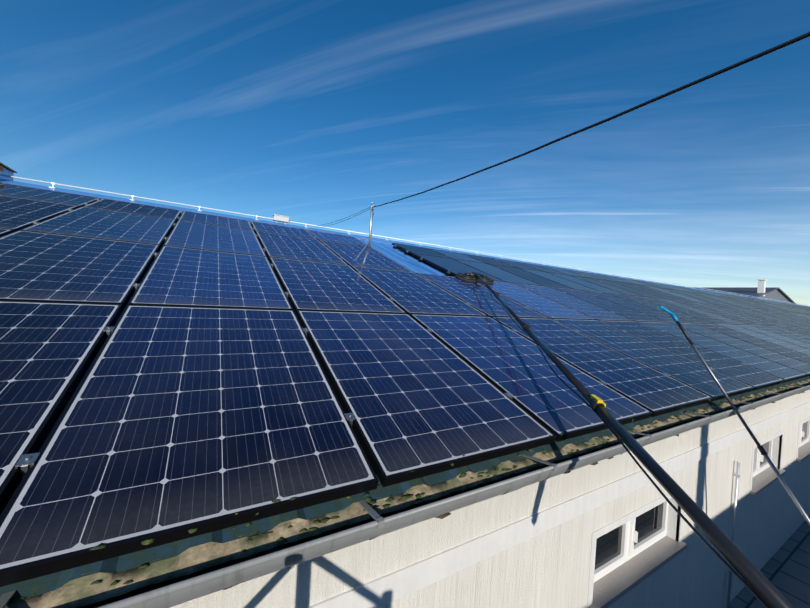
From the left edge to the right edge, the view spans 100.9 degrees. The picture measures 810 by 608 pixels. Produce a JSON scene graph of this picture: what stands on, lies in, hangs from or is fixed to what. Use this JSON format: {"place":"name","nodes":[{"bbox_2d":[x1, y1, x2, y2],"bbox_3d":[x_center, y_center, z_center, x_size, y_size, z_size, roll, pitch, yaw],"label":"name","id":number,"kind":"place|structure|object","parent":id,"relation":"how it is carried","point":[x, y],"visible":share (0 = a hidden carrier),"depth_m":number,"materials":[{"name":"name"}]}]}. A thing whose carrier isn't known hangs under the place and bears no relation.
{"place":"outdoors","nodes":[
{"label":"outdoors","id":0,"kind":"place"},
{"bbox_2d":[0,0,809,305],"label":"sky","id":1,"kind":"structure","parent":0,"point":[313,112],"materials":[{"name":"blue"}]},
{"bbox_2d":[691,279,795,303],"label":"house","id":2,"kind":"structure","parent":0,"point":[762,290],"depth_m":46.72,"materials":[{"name":"white paint"}]},
{"bbox_2d":[725,516,809,607],"bbox_3d":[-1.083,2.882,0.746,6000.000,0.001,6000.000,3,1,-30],"label":"ground","id":3,"kind":"structure","parent":0,"point":[785,569],"depth_m":3.93,"materials":[{"name":"concrete"}]},
{"bbox_2d":[170,390,809,607],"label":"building wall","id":4,"kind":"structure","parent":3,"relation":"on","point":[549,568],"depth_m":2.05,"materials":[{"name":"beige paint"}]},
{"bbox_2d":[0,384,809,607],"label":"gutter","id":5,"kind":"object","parent":4,"relation":"attached to","point":[189,587],"visible":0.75,"depth_m":1.11,"materials":[{"name":"grey paint"}]},
{"bbox_2d":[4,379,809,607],"bbox_3d":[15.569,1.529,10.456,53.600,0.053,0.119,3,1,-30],"label":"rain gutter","id":6,"kind":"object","parent":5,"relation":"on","point":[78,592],"visible":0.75,"depth_m":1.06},
{"bbox_2d":[10,377,809,607],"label":"moss","id":7,"kind":"object","parent":5,"relation":"on","point":[369,501],"visible":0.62,"depth_m":1.25,"materials":[{"name":"green plant"}]},
{"bbox_2d":[0,179,809,603],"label":"roof","id":8,"kind":"structure","parent":4,"relation":"on","point":[40,585],"depth_m":1.34,"materials":[{"name":"grey metal"}]},
{"bbox_2d":[0,162,16,180],"bbox_3d":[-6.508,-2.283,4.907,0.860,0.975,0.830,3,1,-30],"label":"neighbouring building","id":9,"kind":"structure","parent":8,"relation":"on","point":[5,170],"depth_m":5.24,"materials":[{"name":"metal"}]},
{"bbox_2d":[272,214,289,223],"bbox_3d":[-2.622,-1.789,7.109,0.352,0.157,0.140,3,1,-30],"label":"ridge junction box","id":10,"kind":"object","parent":8,"relation":"on","point":[280,218],"visible":0.96,"depth_m":7.05,"materials":[{"name":"white plastic"}]},
{"bbox_2d":[355,202,373,259],"bbox_3d":[-0.689,-1.221,5.787,0.352,1.452,2.682,3,1,-7],"label":"roof mast","id":11,"kind":"object","parent":8,"relation":"on","point":[371,214],"visible":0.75,"depth_m":6.45,"materials":[{"name":"silver metal"}]},
{"bbox_2d":[319,32,809,238],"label":"overhead cable","id":12,"kind":"object","parent":11,"relation":"attached to","point":[777,47],"visible":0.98,"depth_m":2.00,"materials":[{"name":"black plastic"}]},
{"bbox_2d":[0,174,806,305],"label":"ridge lightning rail","id":13,"kind":"object","parent":8,"relation":"on","point":[132,196],"visible":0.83,"depth_m":7.00,"materials":[{"name":"silver metal"}]},
{"bbox_2d":[0,182,809,586],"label":"solar panels","id":14,"kind":"object","parent":8,"relation":"on","point":[246,370],"visible":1,"depth_m":1.98,"materials":[{"name":"blue glass"}]},
{"bbox_2d":[456,272,794,607],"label":"brush pole","id":15,"kind":"object","parent":14,"relation":"on","point":[760,586],"visible":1,"depth_m":1.08,"materials":[{"name":"black metal"}]},
{"bbox_2d":[307,401,809,607],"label":"wall band and surrounds","id":16,"kind":"object","parent":4,"relation":"attached to","point":[389,587],"visible":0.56,"depth_m":1.84,"materials":[{"name":"paint"}]},
{"bbox_2d":[588,420,809,607],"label":"windows","id":17,"kind":"structure","parent":4,"relation":"attached to","point":[633,553],"depth_m":2.54,"materials":[{"name":"white plastic"}]},
{"bbox_2d":[726,461,739,607],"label":"wall pipe","id":18,"kind":"object","parent":4,"relation":"attached to","point":[736,474],"depth_m":3.33,"materials":[{"name":"metal"}]},
{"bbox_2d":[658,306,809,525],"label":"cleaning pole","id":19,"kind":"object","parent":3,"relation":"on","point":[763,452],"visible":1,"depth_m":2.63,"materials":[{"name":"grey metal"}]}
]}

